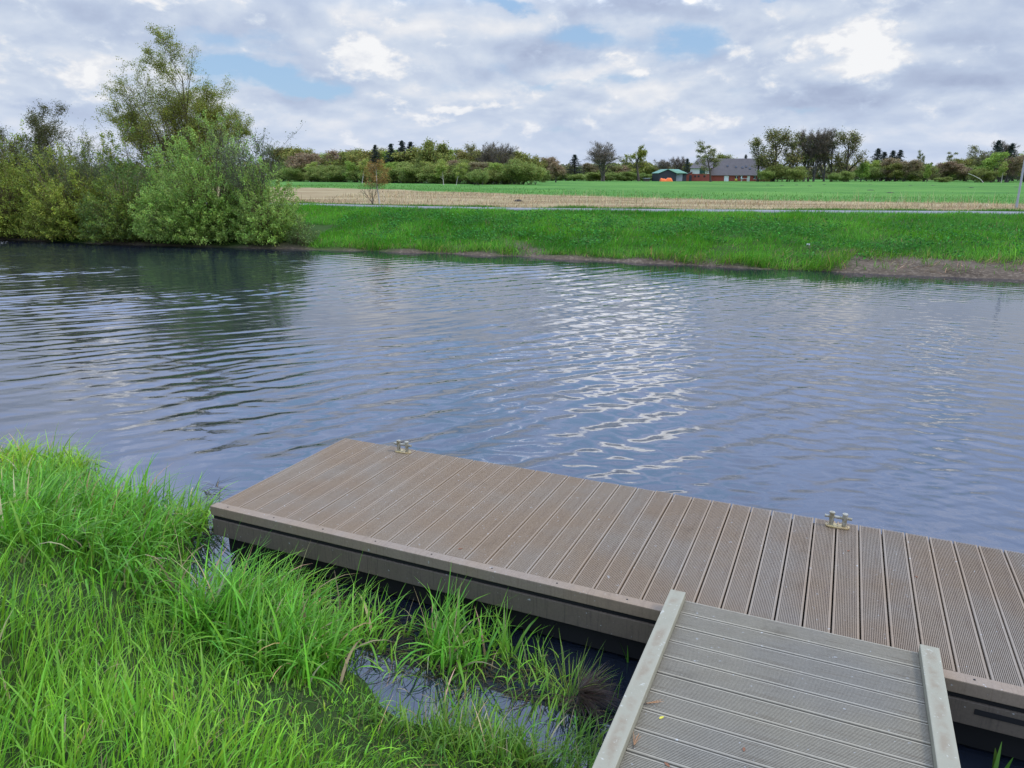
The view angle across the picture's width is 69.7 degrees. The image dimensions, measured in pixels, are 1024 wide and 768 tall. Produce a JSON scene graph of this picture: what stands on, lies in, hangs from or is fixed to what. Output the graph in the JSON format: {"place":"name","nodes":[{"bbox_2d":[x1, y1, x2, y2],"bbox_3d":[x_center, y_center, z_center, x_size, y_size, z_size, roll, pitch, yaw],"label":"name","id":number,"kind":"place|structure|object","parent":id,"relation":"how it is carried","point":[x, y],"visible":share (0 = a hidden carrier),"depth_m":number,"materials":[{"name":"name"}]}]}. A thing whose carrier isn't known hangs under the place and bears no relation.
{"place":"outdoors","nodes":[
{"label":"outdoors","id":0,"kind":"place"},
{"bbox_2d":[0,462,551,767],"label":"riverbank","id":1,"kind":"structure","parent":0,"point":[6,659],"depth_m":3.83,"materials":[{"name":"plant"}]},
{"bbox_2d":[0,460,588,767],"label":"grass","id":2,"kind":"structure","parent":1,"relation":"on","point":[124,694],"depth_m":3.54,"materials":[{"name":"green plant"}]},
{"bbox_2d":[0,422,621,767],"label":"reed grass","id":3,"kind":"structure","parent":1,"relation":"on","point":[272,631],"depth_m":4.54,"materials":[{"name":"green plant"}]},
{"bbox_2d":[183,476,613,734],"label":"drowned grass","id":4,"kind":"structure","parent":0,"point":[479,675],"depth_m":4.35,"materials":[{"name":"green plant"}]},
{"bbox_2d":[0,240,1023,767],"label":"water","id":5,"kind":"structure","parent":0,"point":[882,402],"depth_m":10.50,"materials":[{"name":"blue liquid"}]},
{"bbox_2d":[528,633,624,723],"bbox_3d":[0.341,1.605,4.018,0.590,0.270,0.618,0,16,0],"label":"dead grass tussock","id":6,"kind":"object","parent":5,"relation":"on","point":[588,689],"visible":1,"depth_m":4.00,"materials":[{"name":"plant"}]},
{"bbox_2d":[210,438,1023,759],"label":"floating jetty","id":7,"kind":"object","parent":5,"relation":"on","point":[594,564],"visible":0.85,"depth_m":4.82,"materials":[{"name":"brown wood"}]},
{"bbox_2d":[592,589,960,767],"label":"gangway ramp","id":8,"kind":"structure","parent":7,"relation":"on","point":[726,686],"depth_m":3.34,"materials":[{"name":"grey wood"}]},
{"bbox_2d":[992,742,1012,767],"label":"reed shoot","id":9,"kind":"object","parent":5,"relation":"on","point":[996,760],"visible":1,"depth_m":3.56,"materials":[{"name":"green plant"}]},
{"bbox_2d":[0,177,1023,279],"bbox_3d":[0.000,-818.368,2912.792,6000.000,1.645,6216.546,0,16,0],"label":"ground","id":10,"kind":"structure","parent":0,"point":[768,189],"depth_m":49.47,"materials":[{"name":"green plant"}]},
{"bbox_2d":[0,136,64,237],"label":"alder bush","id":11,"kind":"object","parent":10,"relation":"on","point":[10,210],"visible":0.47,"depth_m":33.25,"materials":[{"name":"green plant"}]},
{"bbox_2d":[0,117,73,213],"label":"alder bush","id":12,"kind":"object","parent":10,"relation":"on","point":[17,138],"visible":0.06,"depth_m":34.98,"materials":[{"name":"green plant"}]},
{"bbox_2d":[0,98,79,192],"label":"birch tree","id":13,"kind":"object","parent":10,"relation":"on","point":[44,130],"visible":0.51,"depth_m":34.85,"materials":[{"name":"green plant"}]},
{"bbox_2d":[2,146,92,204],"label":"twiggy shrub","id":14,"kind":"object","parent":10,"relation":"on","point":[50,171],"visible":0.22,"depth_m":33.99,"materials":[{"name":"green plant"}]},
{"bbox_2d":[11,140,124,240],"bbox_3d":[-19.819,-8.684,32.866,5.030,4.424,3.963,0,16,0],"label":"alder bush","id":15,"kind":"object","parent":10,"relation":"on","point":[61,219],"visible":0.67,"depth_m":32.28,"materials":[{"name":"green plant"}]},
{"bbox_2d":[19,120,138,207],"bbox_3d":[-19.497,-9.486,33.112,4.619,4.719,4.276,-4,16,-15],"label":"twiggy shrub","id":16,"kind":"object","parent":10,"relation":"on","point":[85,148],"visible":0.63,"depth_m":32.90,"materials":[{"name":"green plant"}]},
{"bbox_2d":[52,131,135,203],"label":"alder bush","id":17,"kind":"object","parent":10,"relation":"on","point":[101,140],"visible":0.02,"depth_m":34.87,"materials":[{"name":"green plant"}]},
{"bbox_2d":[71,138,155,243],"bbox_3d":[-16.815,-8.335,31.686,4.052,4.390,3.400,0,16,0],"label":"alder bush","id":18,"kind":"object","parent":10,"relation":"on","point":[117,222],"visible":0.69,"depth_m":31.20,"materials":[{"name":"green plant"}]},
{"bbox_2d":[69,147,163,198],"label":"twiggy shrub","id":19,"kind":"object","parent":10,"relation":"on","point":[97,167],"visible":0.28,"depth_m":32.96,"materials":[{"name":"green plant"}]},
{"bbox_2d":[80,119,177,200],"bbox_3d":[-17.933,-9.997,34.641,5.032,4.766,3.340,0,16,0],"label":"alder bush","id":20,"kind":"object","parent":10,"relation":"on","point":[118,157],"visible":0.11,"depth_m":34.26,"materials":[{"name":"green plant"}]},
{"bbox_2d":[81,21,257,194],"bbox_3d":[-16.504,-12.657,36.041,8.036,8.461,6.559,-6,17,-19],"label":"birch tree","id":21,"kind":"object","parent":10,"relation":"on","point":[177,110],"visible":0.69,"depth_m":35.10,"materials":[{"name":"green plant"}]},
{"bbox_2d":[127,107,279,244],"bbox_3d":[-13.079,-8.844,31.153,6.382,5.591,4.937,0,16,0],"label":"willow bush","id":22,"kind":"object","parent":10,"relation":"on","point":[179,213],"visible":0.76,"depth_m":30.15,"materials":[{"name":"green plant"}]},
{"bbox_2d":[199,111,305,211],"bbox_3d":[-10.879,-8.711,30.465,3.200,4.666,5.154,-12,20,-37],"label":"twiggy shrub","id":23,"kind":"object","parent":10,"relation":"on","point":[239,182],"visible":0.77,"depth_m":29.75,"materials":[{"name":"green plant"}]},
{"bbox_2d":[229,135,310,245],"bbox_3d":[-10.041,-7.882,29.977,3.400,4.378,3.124,0,16,0],"label":"willow bush","id":24,"kind":"object","parent":10,"relation":"on","point":[265,225],"visible":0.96,"depth_m":29.68,"materials":[{"name":"green plant"}]},
{"bbox_2d":[254,146,287,170],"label":"oak tree","id":25,"kind":"object","parent":10,"relation":"on","point":[280,151],"visible":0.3,"depth_m":292.41,"materials":[{"name":"green plant"}]},
{"bbox_2d":[256,146,292,180],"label":"oak tree","id":26,"kind":"object","parent":10,"relation":"on","point":[285,151],"visible":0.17,"depth_m":295.92,"materials":[{"name":"green plant"}]},
{"bbox_2d":[280,163,306,181],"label":"bush","id":27,"kind":"object","parent":10,"relation":"on","point":[290,171],"visible":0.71,"depth_m":263.61,"materials":[{"name":"green plant"}]},
{"bbox_2d":[280,144,322,163],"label":"oak tree","id":28,"kind":"object","parent":10,"relation":"on","point":[295,150],"visible":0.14,"depth_m":281.06,"materials":[{"name":"green plant"}]},
{"bbox_2d":[282,209,321,245],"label":"willow bush","id":29,"kind":"object","parent":10,"relation":"on","point":[300,238],"visible":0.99,"depth_m":29.62,"materials":[{"name":"green plant"}]},
{"bbox_2d":[283,152,320,181],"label":"budding tree","id":30,"kind":"object","parent":10,"relation":"on","point":[297,160],"visible":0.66,"depth_m":266.46,"materials":[{"name":"brown plant"}]},
{"bbox_2d":[304,163,327,181],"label":"bush","id":31,"kind":"object","parent":10,"relation":"on","point":[312,171],"visible":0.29,"depth_m":247.61,"materials":[{"name":"green plant"}]},
{"bbox_2d":[317,168,353,181],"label":"bush","id":32,"kind":"object","parent":10,"relation":"on","point":[336,175],"visible":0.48,"depth_m":237.08,"materials":[{"name":"green plant"}]},
{"bbox_2d":[323,148,350,181],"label":"budding tree","id":33,"kind":"object","parent":10,"relation":"on","point":[334,153],"visible":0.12,"depth_m":252.45,"materials":[{"name":"brown plant"}]},
{"bbox_2d":[326,148,360,181],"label":"oak tree","id":34,"kind":"object","parent":10,"relation":"on","point":[337,162],"visible":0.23,"depth_m":247.16,"materials":[{"name":"green plant"}]},
{"bbox_2d":[341,161,361,181],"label":"broadleaf tree","id":35,"kind":"object","parent":10,"relation":"on","point":[350,166],"visible":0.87,"depth_m":228.98,"materials":[{"name":"green plant"}]},
{"bbox_2d":[342,170,369,181],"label":"bush","id":36,"kind":"object","parent":10,"relation":"on","point":[352,174],"visible":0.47,"depth_m":228.10,"materials":[{"name":"green plant"}]},
{"bbox_2d":[344,148,382,166],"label":"oak tree","id":37,"kind":"object","parent":10,"relation":"on","point":[357,159],"visible":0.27,"depth_m":233.24,"materials":[{"name":"green plant"}]},
{"bbox_2d":[358,158,392,203],"bbox_3d":[-8.600,-12.775,46.276,2.156,2.908,2.284,0,16,0],"label":"young birch","id":38,"kind":"object","parent":10,"relation":"on","point":[376,180],"visible":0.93,"depth_m":46.26,"materials":[{"name":"brown plant"}]},
{"bbox_2d":[377,168,408,182],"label":"bush","id":39,"kind":"object","parent":10,"relation":"on","point":[392,172],"visible":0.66,"depth_m":204.59,"materials":[{"name":"green plant"}]},
{"bbox_2d":[390,145,423,182],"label":"oak tree","id":40,"kind":"object","parent":10,"relation":"on","point":[400,156],"visible":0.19,"depth_m":218.24,"materials":[{"name":"green plant"}]},
{"bbox_2d":[398,168,427,182],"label":"bush","id":41,"kind":"object","parent":10,"relation":"on","point":[408,177],"visible":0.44,"depth_m":197.66,"materials":[{"name":"green plant"}]},
{"bbox_2d":[397,161,429,182],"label":"bush","id":42,"kind":"object","parent":10,"relation":"on","point":[404,169],"visible":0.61,"depth_m":196.79,"materials":[{"name":"green plant"}]},
{"bbox_2d":[413,136,452,164],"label":"oak tree","id":43,"kind":"object","parent":10,"relation":"on","point":[426,152],"visible":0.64,"depth_m":198.00,"materials":[{"name":"green plant"}]},
{"bbox_2d":[421,158,455,183],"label":"bush","id":44,"kind":"object","parent":10,"relation":"on","point":[429,168],"visible":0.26,"depth_m":184.81,"materials":[{"name":"green plant"}]},
{"bbox_2d":[433,158,448,184],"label":"birch tree","id":45,"kind":"object","parent":10,"relation":"on","point":[441,167],"visible":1,"depth_m":159.38,"materials":[{"name":"green plant"}]},
{"bbox_2d":[431,172,462,183],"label":"bush","id":46,"kind":"object","parent":10,"relation":"on","point":[451,178],"visible":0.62,"depth_m":181.94,"materials":[{"name":"green plant"}]},
{"bbox_2d":[454,161,467,184],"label":"birch tree","id":47,"kind":"object","parent":10,"relation":"on","point":[462,170],"visible":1,"depth_m":157.82,"materials":[{"name":"green plant"}]},
{"bbox_2d":[451,157,486,183],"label":"bush","id":48,"kind":"object","parent":10,"relation":"on","point":[467,168],"visible":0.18,"depth_m":177.69,"materials":[{"name":"green plant"}]},
{"bbox_2d":[467,167,488,184],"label":"bush","id":49,"kind":"object","parent":10,"relation":"on","point":[479,176],"visible":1,"depth_m":153.12,"materials":[{"name":"green plant"}]},
{"bbox_2d":[473,141,498,162],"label":"bare tree","id":50,"kind":"object","parent":10,"relation":"on","point":[487,157],"visible":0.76,"depth_m":180.12,"materials":[{"name":"grey plant"}]},
{"bbox_2d":[482,168,510,184],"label":"bush","id":51,"kind":"object","parent":10,"relation":"on","point":[491,178],"visible":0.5,"depth_m":167.64,"materials":[{"name":"green plant"}]},
{"bbox_2d":[489,141,519,163],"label":"bare tree","id":52,"kind":"object","parent":10,"relation":"on","point":[504,159],"visible":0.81,"depth_m":174.53,"materials":[{"name":"grey plant"}]},
{"bbox_2d":[0,160,1016,179],"bbox_3d":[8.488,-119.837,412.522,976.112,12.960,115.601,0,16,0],"label":"wood","id":53,"kind":"object","parent":10,"relation":"on","point":[818,175],"depth_m":435.61,"materials":[{"name":"green plant"}]},
{"bbox_2d":[495,149,538,163],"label":"oak tree","id":54,"kind":"object","parent":10,"relation":"on","point":[522,156],"visible":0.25,"depth_m":184.23,"materials":[{"name":"green plant"}]},
{"bbox_2d":[504,174,539,184],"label":"bush","id":55,"kind":"object","parent":10,"relation":"on","point":[520,178],"visible":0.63,"depth_m":163.98,"materials":[{"name":"green plant"}]},
{"bbox_2d":[499,157,546,184],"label":"bush","id":56,"kind":"object","parent":10,"relation":"on","point":[508,170],"visible":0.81,"depth_m":162.41,"materials":[{"name":"green plant"}]},
{"bbox_2d":[514,161,548,184],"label":"bush","id":57,"kind":"object","parent":10,"relation":"on","point":[538,176],"visible":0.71,"depth_m":162.33,"materials":[{"name":"green plant"}]},
{"bbox_2d":[539,155,565,180],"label":"budding tree","id":58,"kind":"object","parent":10,"relation":"on","point":[552,159],"visible":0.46,"depth_m":318.08,"materials":[{"name":"brown plant"}]},
{"bbox_2d":[548,162,565,181],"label":"budding tree","id":59,"kind":"object","parent":10,"relation":"on","point":[558,169],"visible":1,"depth_m":223.77,"materials":[{"name":"brown plant"}]},
{"bbox_2d":[560,154,586,180],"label":"conifer tree","id":60,"kind":"object","parent":10,"relation":"on","point":[573,160],"visible":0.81,"depth_m":315.98,"materials":[{"name":"green plant"}]},
{"bbox_2d":[579,163,599,174],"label":"budding tree","id":61,"kind":"object","parent":10,"relation":"on","point":[586,167],"visible":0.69,"depth_m":346.94,"materials":[{"name":"brown plant"}]},
{"bbox_2d":[583,172,606,180],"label":"bush","id":62,"kind":"object","parent":10,"relation":"on","point":[593,176],"visible":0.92,"depth_m":292.51,"materials":[{"name":"green plant"}]},
{"bbox_2d":[583,141,623,180],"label":"bare tree","id":63,"kind":"object","parent":10,"relation":"on","point":[603,156],"visible":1,"depth_m":277.60,"materials":[{"name":"grey plant"}]},
{"bbox_2d":[606,171,636,180],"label":"bush","id":64,"kind":"object","parent":10,"relation":"on","point":[620,176],"visible":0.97,"depth_m":287.92,"materials":[{"name":"green plant"}]},
{"bbox_2d":[618,145,647,180],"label":"round tree","id":65,"kind":"object","parent":10,"relation":"on","point":[641,153],"visible":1,"depth_m":278.38,"materials":[{"name":"green plant"}]},
{"bbox_2d":[628,162,656,180],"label":"oak tree","id":66,"kind":"object","parent":10,"relation":"on","point":[648,169],"visible":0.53,"depth_m":335.16,"materials":[{"name":"green plant"}]},
{"bbox_2d":[272,183,1023,203],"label":"meadow tufts","id":67,"kind":"object","parent":10,"relation":"on","point":[448,189],"visible":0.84,"depth_m":73.32,"materials":[{"name":"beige plant"}]},
{"bbox_2d":[287,201,1023,274],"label":"bank grass","id":68,"kind":"structure","parent":10,"relation":"on","point":[797,216],"depth_m":28.93,"materials":[{"name":"green plant"}]},
{"bbox_2d":[288,187,1023,210],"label":"straw","id":69,"kind":"object","parent":10,"relation":"on","point":[658,198],"visible":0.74,"depth_m":47.68,"materials":[{"name":"beige plant"}]},
{"bbox_2d":[653,159,675,170],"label":"bare tree","id":70,"kind":"object","parent":10,"relation":"on","point":[666,165],"visible":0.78,"depth_m":309.57,"materials":[{"name":"grey plant"}]},
{"bbox_2d":[651,169,686,180],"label":"shed","id":71,"kind":"structure","parent":10,"relation":"on","point":[676,175],"depth_m":282.11,"materials":[{"name":"grey metal"}]},
{"bbox_2d":[668,155,686,170],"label":"bare tree","id":72,"kind":"object","parent":10,"relation":"on","point":[678,163],"visible":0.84,"depth_m":314.87,"materials":[{"name":"grey plant"}]},
{"bbox_2d":[693,141,722,181],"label":"alder tree","id":73,"kind":"object","parent":10,"relation":"on","point":[712,159],"visible":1,"depth_m":255.94,"materials":[{"name":"green plant"}]},
{"bbox_2d":[689,158,769,180],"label":"farmhouse","id":74,"kind":"object","parent":10,"relation":"on","point":[730,169],"visible":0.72,"depth_m":287.19,"materials":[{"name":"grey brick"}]},
{"bbox_2d":[748,134,769,181],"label":"tall tree","id":75,"kind":"object","parent":10,"relation":"on","point":[757,142],"visible":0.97,"depth_m":260.89,"materials":[{"name":"green plant"}]},
{"bbox_2d":[756,168,775,181],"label":"bush","id":76,"kind":"object","parent":10,"relation":"on","point":[764,174],"visible":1,"depth_m":256.43,"materials":[{"name":"green plant"}]},
{"bbox_2d":[765,162,791,181],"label":"bush","id":77,"kind":"object","parent":10,"relation":"on","point":[780,173],"visible":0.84,"depth_m":256.21,"materials":[{"name":"green plant"}]},
{"bbox_2d":[755,126,804,181],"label":"oak tree","id":78,"kind":"object","parent":10,"relation":"on","point":[779,139],"visible":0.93,"depth_m":258.23,"materials":[{"name":"green plant"}]},
{"bbox_2d":[780,135,800,181],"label":"tall tree","id":79,"kind":"object","parent":10,"relation":"on","point":[792,148],"visible":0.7,"depth_m":261.04,"materials":[{"name":"green plant"}]},
{"bbox_2d":[784,126,807,181],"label":"tall tree","id":80,"kind":"object","parent":10,"relation":"on","point":[798,147],"visible":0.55,"depth_m":261.90,"materials":[{"name":"green plant"}]},
{"bbox_2d":[783,165,809,181],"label":"bush","id":81,"kind":"object","parent":10,"relation":"on","point":[799,172],"visible":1,"depth_m":253.36,"materials":[{"name":"green plant"}]},
{"bbox_2d":[798,131,818,181],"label":"tall tree","id":82,"kind":"object","parent":10,"relation":"on","point":[806,161],"visible":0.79,"depth_m":262.14,"materials":[{"name":"green plant"}]},
{"bbox_2d":[797,127,825,181],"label":"bare tree","id":83,"kind":"object","parent":10,"relation":"on","point":[803,146],"visible":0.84,"depth_m":260.55,"materials":[{"name":"grey plant"}]},
{"bbox_2d":[802,127,832,181],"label":"bare tree","id":84,"kind":"object","parent":10,"relation":"on","point":[822,145],"visible":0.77,"depth_m":260.11,"materials":[{"name":"grey plant"}]},
{"bbox_2d":[813,128,838,181],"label":"bare tree","id":85,"kind":"object","parent":10,"relation":"on","point":[830,147],"visible":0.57,"depth_m":261.35,"materials":[{"name":"grey plant"}]},
{"bbox_2d":[820,130,844,181],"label":"tall tree","id":86,"kind":"object","parent":10,"relation":"on","point":[835,142],"visible":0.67,"depth_m":261.79,"materials":[{"name":"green plant"}]},
{"bbox_2d":[831,171,855,181],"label":"bush","id":87,"kind":"object","parent":10,"relation":"on","point":[846,175],"visible":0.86,"depth_m":251.14,"materials":[{"name":"green plant"}]},
{"bbox_2d":[829,129,868,181],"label":"oak tree","id":88,"kind":"object","parent":10,"relation":"on","point":[854,140],"visible":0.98,"depth_m":259.58,"materials":[{"name":"green plant"}]},
{"bbox_2d":[853,161,869,181],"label":"broadleaf tree","id":89,"kind":"object","parent":10,"relation":"on","point":[862,171],"visible":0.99,"depth_m":257.95,"materials":[{"name":"green plant"}]},
{"bbox_2d":[852,165,886,180],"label":"bush","id":90,"kind":"object","parent":10,"relation":"on","point":[874,173],"visible":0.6,"depth_m":269.99,"materials":[{"name":"green plant"}]},
{"bbox_2d":[858,148,896,180],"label":"conifer tree","id":91,"kind":"object","parent":10,"relation":"on","point":[877,154],"visible":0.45,"depth_m":305.38,"materials":[{"name":"green plant"}]},
{"bbox_2d":[878,157,902,180],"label":"budding tree","id":92,"kind":"object","parent":10,"relation":"on","point":[887,161],"visible":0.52,"depth_m":271.54,"materials":[{"name":"brown plant"}]},
{"bbox_2d":[882,161,912,181],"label":"oak tree","id":93,"kind":"object","parent":10,"relation":"on","point":[898,173],"visible":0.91,"depth_m":264.62,"materials":[{"name":"green plant"}]},
{"bbox_2d":[898,159,924,181],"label":"budding tree","id":94,"kind":"object","parent":10,"relation":"on","point":[909,166],"visible":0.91,"depth_m":260.98,"materials":[{"name":"brown plant"}]},
{"bbox_2d":[910,166,940,181],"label":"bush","id":95,"kind":"object","parent":10,"relation":"on","point":[931,175],"visible":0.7,"depth_m":256.81,"materials":[{"name":"green plant"}]},
{"bbox_2d":[935,161,967,176],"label":"budding tree","id":96,"kind":"object","parent":10,"relation":"on","point":[947,168],"visible":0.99,"depth_m":263.31,"materials":[{"name":"brown plant"}]},
{"bbox_2d":[954,156,977,180],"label":"oak tree","id":97,"kind":"object","parent":10,"relation":"on","point":[967,161],"visible":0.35,"depth_m":285.24,"materials":[{"name":"green plant"}]},
{"bbox_2d":[966,144,1002,181],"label":"tall tree","id":98,"kind":"object","parent":10,"relation":"on","point":[974,149],"visible":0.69,"depth_m":233.47,"materials":[{"name":"green plant"}]},
{"bbox_2d":[965,167,1005,181],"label":"bush","id":99,"kind":"object","parent":10,"relation":"on","point":[983,173],"visible":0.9,"depth_m":221.63,"materials":[{"name":"green plant"}]},
{"bbox_2d":[968,140,1008,181],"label":"conifer tree","id":100,"kind":"object","parent":10,"relation":"on","point":[997,146],"visible":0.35,"depth_m":237.81,"materials":[{"name":"green plant"}]},
{"bbox_2d":[975,152,1009,181],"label":"broadleaf tree","id":101,"kind":"object","parent":10,"relation":"on","point":[990,162],"visible":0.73,"depth_m":224.00,"materials":[{"name":"green plant"}]},
{"bbox_2d":[997,143,1020,181],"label":"conifer tree","id":102,"kind":"object","parent":10,"relation":"on","point":[1012,146],"visible":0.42,"depth_m":238.12,"materials":[{"name":"green plant"}]},
{"bbox_2d":[996,154,1023,181],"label":"budding tree","id":103,"kind":"object","parent":10,"relation":"on","point":[1015,166],"visible":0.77,"depth_m":221.73,"materials":[{"name":"brown plant"}]},
{"bbox_2d":[0,0,1023,167],"label":"sky","id":104,"kind":"structure","parent":0,"point":[543,78],"materials":[{"name":"white"}]},
{"bbox_2d":[291,203,1023,214],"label":"path","id":105,"kind":"structure","parent":0,"point":[835,211],"depth_m":37.36,"materials":[{"name":"beige gravel"}]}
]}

